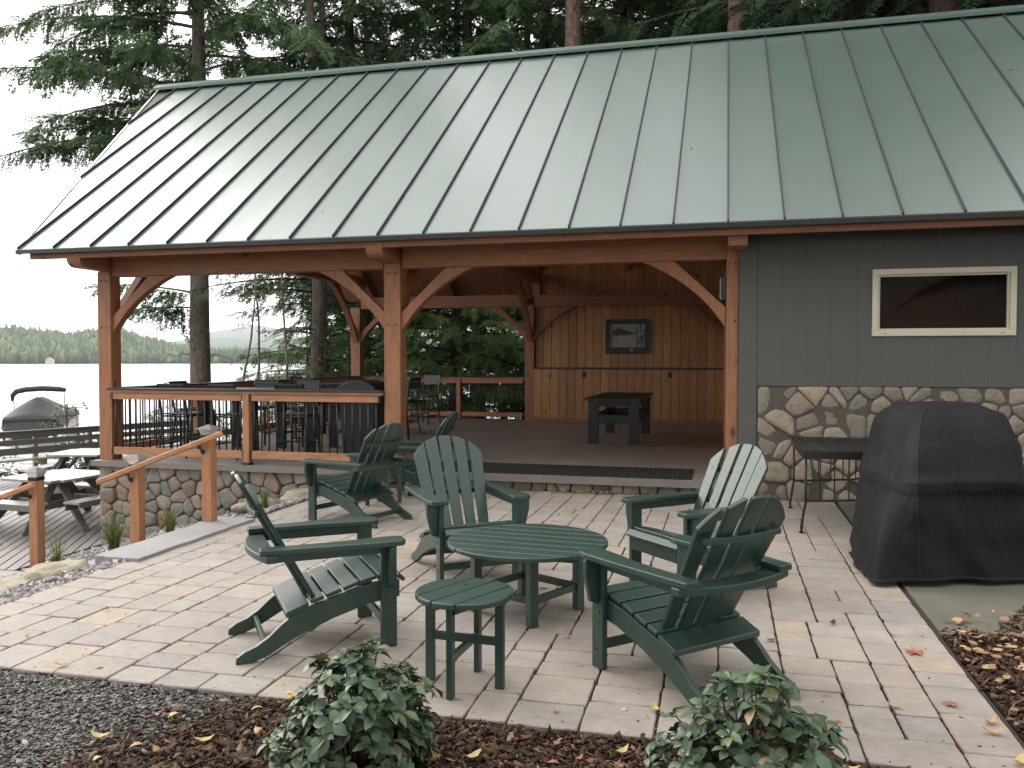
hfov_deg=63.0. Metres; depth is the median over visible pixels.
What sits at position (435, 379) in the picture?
bar stool
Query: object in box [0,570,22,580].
landing
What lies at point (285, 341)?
sapling
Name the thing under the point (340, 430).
bar stool
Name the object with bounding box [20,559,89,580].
boulder
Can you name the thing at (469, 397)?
young hemlock
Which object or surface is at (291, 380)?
bar stool
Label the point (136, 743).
fallen leaf
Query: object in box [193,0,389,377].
hemlock tree
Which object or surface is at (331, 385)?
bar table
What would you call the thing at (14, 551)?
deck
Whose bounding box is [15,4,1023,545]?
pavilion
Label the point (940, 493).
covered grill
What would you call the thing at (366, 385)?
trash bin
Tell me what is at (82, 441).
shore bush
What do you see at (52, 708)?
slate gravel
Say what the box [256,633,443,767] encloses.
shrub
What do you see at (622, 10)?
hemlock tree
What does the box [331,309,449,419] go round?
young hemlock
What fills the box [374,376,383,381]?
bar stool
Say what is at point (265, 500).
ornamental grass
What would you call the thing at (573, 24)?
pine tree
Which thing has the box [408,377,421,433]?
bar stool
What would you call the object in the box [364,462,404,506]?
side table
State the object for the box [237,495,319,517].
gray gravel
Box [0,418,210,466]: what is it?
deck railing
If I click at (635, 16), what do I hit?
hemlock tree
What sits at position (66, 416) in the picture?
shore bush
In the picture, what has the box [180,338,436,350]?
hills
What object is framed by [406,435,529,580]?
adirondack chair
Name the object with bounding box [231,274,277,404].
sapling
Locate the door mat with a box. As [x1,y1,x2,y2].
[441,462,693,479]
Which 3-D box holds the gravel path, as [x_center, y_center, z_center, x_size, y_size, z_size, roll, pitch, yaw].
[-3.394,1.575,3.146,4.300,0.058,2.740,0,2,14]
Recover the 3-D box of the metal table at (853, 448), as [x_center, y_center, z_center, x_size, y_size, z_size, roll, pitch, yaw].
[3.382,0.981,8.265,1.132,0.779,1.440,0,2,14]
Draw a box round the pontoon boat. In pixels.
[1,386,79,440]
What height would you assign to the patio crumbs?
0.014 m
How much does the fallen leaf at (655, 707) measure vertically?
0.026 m
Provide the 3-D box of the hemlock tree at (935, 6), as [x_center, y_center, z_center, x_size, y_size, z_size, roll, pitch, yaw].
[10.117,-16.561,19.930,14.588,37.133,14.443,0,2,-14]
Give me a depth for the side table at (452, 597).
4.08 m
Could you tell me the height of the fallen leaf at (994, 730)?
0.026 m
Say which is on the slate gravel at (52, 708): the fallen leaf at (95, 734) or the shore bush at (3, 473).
the fallen leaf at (95, 734)
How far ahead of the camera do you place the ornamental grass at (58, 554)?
8.55 m
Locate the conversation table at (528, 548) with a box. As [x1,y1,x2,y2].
[447,524,607,627]
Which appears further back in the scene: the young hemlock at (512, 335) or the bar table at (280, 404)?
the young hemlock at (512, 335)
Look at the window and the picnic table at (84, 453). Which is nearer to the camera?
the window
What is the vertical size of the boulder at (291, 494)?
0.208 m
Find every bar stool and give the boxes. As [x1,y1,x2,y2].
[156,384,206,458]
[169,381,216,448]
[208,384,259,459]
[241,380,278,445]
[274,384,320,452]
[286,380,320,446]
[289,377,326,430]
[293,378,328,436]
[338,380,355,432]
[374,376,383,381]
[406,380,409,439]
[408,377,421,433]
[410,375,440,424]
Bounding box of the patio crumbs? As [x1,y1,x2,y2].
[33,505,993,767]
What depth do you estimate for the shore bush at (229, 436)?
26.02 m
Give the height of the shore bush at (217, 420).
3.407 m
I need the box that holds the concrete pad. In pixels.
[838,503,1023,640]
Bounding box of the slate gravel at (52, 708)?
[0,669,293,767]
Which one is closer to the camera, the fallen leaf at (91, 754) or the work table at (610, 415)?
the fallen leaf at (91, 754)
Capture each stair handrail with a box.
[0,467,49,567]
[96,424,222,543]
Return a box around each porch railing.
[106,388,384,464]
[122,376,361,446]
[362,376,524,419]
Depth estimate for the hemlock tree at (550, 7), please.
28.18 m
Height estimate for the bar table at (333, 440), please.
0.962 m
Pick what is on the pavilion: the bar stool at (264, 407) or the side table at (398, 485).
the bar stool at (264, 407)
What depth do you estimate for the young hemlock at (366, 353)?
23.79 m
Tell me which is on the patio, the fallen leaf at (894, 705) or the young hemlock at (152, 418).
the fallen leaf at (894, 705)
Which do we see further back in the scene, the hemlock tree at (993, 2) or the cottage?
the cottage
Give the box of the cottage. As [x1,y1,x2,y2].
[45,356,54,362]
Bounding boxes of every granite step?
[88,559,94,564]
[95,516,254,564]
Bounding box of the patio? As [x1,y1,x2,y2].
[0,486,1023,767]
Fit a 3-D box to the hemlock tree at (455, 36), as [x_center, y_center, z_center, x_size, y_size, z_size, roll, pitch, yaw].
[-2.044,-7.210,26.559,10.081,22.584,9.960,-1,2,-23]
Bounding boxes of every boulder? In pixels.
[0,577,31,592]
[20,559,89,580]
[231,498,279,514]
[279,488,307,502]
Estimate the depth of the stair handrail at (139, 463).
8.21 m
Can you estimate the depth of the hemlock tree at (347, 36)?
23.57 m
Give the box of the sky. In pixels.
[0,0,781,340]
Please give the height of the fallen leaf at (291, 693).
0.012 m
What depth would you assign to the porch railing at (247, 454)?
11.22 m
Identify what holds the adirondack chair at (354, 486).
on the patio
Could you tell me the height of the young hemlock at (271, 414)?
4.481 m
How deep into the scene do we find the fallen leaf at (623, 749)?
3.43 m
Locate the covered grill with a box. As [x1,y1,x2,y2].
[849,401,1023,583]
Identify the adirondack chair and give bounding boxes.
[228,470,405,664]
[301,423,412,527]
[378,412,458,499]
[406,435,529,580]
[580,495,799,713]
[621,444,777,587]
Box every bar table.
[200,387,286,450]
[307,388,337,452]
[319,382,345,433]
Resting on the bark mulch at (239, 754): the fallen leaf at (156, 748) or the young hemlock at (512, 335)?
the fallen leaf at (156, 748)
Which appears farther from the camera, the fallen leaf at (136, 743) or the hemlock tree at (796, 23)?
the hemlock tree at (796, 23)
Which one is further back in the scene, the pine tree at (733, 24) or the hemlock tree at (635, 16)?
the hemlock tree at (635, 16)
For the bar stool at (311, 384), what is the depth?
14.00 m
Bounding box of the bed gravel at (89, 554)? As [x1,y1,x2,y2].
[20,512,247,570]
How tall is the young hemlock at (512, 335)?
6.441 m
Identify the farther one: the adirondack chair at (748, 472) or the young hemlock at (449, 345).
the young hemlock at (449, 345)
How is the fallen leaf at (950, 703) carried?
on the patio
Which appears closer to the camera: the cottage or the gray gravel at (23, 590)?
the gray gravel at (23, 590)
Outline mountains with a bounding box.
[167,325,471,347]
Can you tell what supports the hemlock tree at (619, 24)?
on the ground at (985, 692)
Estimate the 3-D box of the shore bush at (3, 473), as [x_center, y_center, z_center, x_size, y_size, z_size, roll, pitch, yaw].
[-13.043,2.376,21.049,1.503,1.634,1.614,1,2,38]
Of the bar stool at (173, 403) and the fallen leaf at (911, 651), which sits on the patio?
the fallen leaf at (911, 651)
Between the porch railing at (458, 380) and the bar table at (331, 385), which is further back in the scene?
the porch railing at (458, 380)
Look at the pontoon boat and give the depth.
43.00 m
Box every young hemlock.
[132,404,185,444]
[228,279,372,432]
[242,323,346,433]
[258,402,300,426]
[324,302,470,420]
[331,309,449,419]
[371,307,524,418]
[408,299,533,418]
[408,302,531,418]
[461,299,534,418]
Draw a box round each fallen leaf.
[89,750,97,758]
[90,730,109,736]
[129,742,142,747]
[153,745,160,751]
[194,734,214,740]
[198,742,211,749]
[254,727,261,734]
[286,690,298,697]
[425,754,440,760]
[464,748,480,757]
[616,744,628,752]
[652,701,658,710]
[887,701,901,706]
[904,648,923,654]
[942,701,957,705]
[982,726,1003,732]
[985,715,995,722]
[1015,752,1023,763]
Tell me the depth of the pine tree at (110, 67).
22.36 m
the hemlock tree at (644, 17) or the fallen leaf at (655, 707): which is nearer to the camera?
the fallen leaf at (655, 707)
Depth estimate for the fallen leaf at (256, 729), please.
3.64 m
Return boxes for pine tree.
[0,0,332,441]
[565,0,619,46]
[727,0,759,31]
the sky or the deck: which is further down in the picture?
the deck
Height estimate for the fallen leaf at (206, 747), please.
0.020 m
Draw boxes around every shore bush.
[0,445,18,476]
[37,400,89,467]
[69,432,99,467]
[182,409,229,429]
[217,415,242,438]
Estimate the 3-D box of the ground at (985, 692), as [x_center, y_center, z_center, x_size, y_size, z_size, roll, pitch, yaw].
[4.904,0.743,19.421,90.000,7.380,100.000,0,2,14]
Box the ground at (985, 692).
[787,500,1023,741]
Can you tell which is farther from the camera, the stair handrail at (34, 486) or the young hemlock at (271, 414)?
the young hemlock at (271, 414)
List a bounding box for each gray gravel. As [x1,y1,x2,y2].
[0,558,126,605]
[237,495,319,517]
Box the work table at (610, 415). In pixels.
[584,392,652,444]
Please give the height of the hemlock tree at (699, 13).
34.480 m
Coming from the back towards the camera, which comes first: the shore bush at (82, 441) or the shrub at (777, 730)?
the shore bush at (82, 441)
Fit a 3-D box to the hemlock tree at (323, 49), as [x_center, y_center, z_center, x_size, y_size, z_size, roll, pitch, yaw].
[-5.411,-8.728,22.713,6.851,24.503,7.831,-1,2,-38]
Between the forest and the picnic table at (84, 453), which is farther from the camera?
the forest
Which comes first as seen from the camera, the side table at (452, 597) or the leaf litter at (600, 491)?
the side table at (452, 597)
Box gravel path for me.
[0,673,123,755]
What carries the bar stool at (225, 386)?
on the pavilion
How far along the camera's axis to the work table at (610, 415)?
14.01 m
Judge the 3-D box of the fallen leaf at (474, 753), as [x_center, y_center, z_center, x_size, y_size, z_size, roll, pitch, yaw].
[-0.158,1.498,3.377,0.085,0.026,0.033,-2,2,-41]
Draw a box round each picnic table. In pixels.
[0,469,101,535]
[18,448,100,484]
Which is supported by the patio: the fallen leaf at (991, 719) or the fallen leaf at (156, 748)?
the fallen leaf at (991, 719)
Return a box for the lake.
[0,363,520,476]
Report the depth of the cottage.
693.17 m
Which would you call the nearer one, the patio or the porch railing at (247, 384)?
the patio
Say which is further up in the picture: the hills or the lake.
the hills
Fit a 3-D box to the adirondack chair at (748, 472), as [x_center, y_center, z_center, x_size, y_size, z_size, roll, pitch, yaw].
[1.348,0.943,5.933,0.922,0.993,0.800,-1,2,-28]
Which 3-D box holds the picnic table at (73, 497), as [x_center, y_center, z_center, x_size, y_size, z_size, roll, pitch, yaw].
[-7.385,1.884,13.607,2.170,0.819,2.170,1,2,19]
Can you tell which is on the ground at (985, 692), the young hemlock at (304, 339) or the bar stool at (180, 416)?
the young hemlock at (304, 339)
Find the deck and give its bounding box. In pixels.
[0,477,101,570]
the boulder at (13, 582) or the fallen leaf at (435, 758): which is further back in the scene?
the boulder at (13, 582)
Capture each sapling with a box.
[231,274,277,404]
[236,274,282,380]
[258,273,304,406]
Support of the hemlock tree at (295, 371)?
on the ground at (985, 692)
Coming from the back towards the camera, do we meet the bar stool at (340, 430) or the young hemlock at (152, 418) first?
the young hemlock at (152, 418)
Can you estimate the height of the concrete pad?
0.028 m
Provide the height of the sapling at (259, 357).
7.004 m
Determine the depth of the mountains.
2955.50 m
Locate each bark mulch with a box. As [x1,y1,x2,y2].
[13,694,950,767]
[940,606,1023,732]
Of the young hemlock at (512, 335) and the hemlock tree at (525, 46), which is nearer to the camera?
the young hemlock at (512, 335)
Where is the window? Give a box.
[872,266,1017,335]
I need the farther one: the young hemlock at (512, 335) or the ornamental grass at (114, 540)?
the young hemlock at (512, 335)
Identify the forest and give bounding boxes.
[0,322,347,363]
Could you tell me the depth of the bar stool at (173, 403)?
13.25 m
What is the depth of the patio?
4.78 m
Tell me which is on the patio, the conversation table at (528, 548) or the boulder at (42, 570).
the conversation table at (528, 548)
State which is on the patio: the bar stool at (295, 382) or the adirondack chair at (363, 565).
the adirondack chair at (363, 565)
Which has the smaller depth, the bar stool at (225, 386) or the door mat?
the door mat
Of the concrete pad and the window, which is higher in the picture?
the window
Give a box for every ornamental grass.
[25,530,86,561]
[87,508,128,550]
[156,500,192,532]
[254,484,272,507]
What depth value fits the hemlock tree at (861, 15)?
25.43 m
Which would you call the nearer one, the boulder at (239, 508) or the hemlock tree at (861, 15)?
the boulder at (239, 508)
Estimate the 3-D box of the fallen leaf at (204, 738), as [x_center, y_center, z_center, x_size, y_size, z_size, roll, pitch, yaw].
[-1.298,1.494,3.521,0.085,0.026,0.033,-1,2,-20]
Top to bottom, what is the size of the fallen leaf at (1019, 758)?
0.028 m
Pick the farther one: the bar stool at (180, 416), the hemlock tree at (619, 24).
the hemlock tree at (619, 24)
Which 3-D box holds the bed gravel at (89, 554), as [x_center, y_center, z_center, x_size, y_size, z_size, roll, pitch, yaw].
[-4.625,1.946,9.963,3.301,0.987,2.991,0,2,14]
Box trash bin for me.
[337,380,384,452]
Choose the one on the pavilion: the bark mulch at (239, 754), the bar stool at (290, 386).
the bar stool at (290, 386)
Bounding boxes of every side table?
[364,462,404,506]
[415,578,513,699]
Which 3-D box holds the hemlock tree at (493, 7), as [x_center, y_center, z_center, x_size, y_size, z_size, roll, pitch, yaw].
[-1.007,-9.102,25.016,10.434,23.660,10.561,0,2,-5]
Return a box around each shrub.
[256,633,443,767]
[640,664,849,767]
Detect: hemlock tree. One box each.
[156,0,468,373]
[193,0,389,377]
[193,0,424,420]
[223,0,461,401]
[287,0,537,418]
[327,0,605,404]
[432,0,593,329]
[461,0,634,51]
[488,0,726,312]
[517,0,785,47]
[580,0,1006,45]
[589,6,666,36]
[606,1,770,34]
[665,0,1023,27]
[679,0,1022,35]
[764,0,997,26]
[895,0,1023,15]
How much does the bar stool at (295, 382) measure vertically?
1.075 m
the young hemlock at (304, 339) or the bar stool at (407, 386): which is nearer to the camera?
the bar stool at (407, 386)
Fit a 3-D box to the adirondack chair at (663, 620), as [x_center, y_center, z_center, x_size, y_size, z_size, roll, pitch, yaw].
[0.900,0.994,4.216,0.800,0.993,0.922,-1,2,-31]
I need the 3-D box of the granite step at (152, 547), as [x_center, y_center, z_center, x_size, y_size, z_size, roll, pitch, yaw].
[-2.973,1.444,7.558,0.428,0.160,1.757,0,2,14]
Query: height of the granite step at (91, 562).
0.180 m
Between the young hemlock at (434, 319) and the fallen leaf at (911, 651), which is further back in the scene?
the young hemlock at (434, 319)
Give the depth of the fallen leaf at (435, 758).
3.35 m
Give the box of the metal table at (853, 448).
[788,436,867,532]
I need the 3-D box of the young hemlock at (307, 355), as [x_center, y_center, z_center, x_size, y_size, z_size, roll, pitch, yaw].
[-6.084,1.307,25.056,5.862,6.441,6.309,2,2,43]
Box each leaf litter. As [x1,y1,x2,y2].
[516,488,650,494]
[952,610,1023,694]
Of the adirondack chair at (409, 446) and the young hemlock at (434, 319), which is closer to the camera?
the adirondack chair at (409, 446)

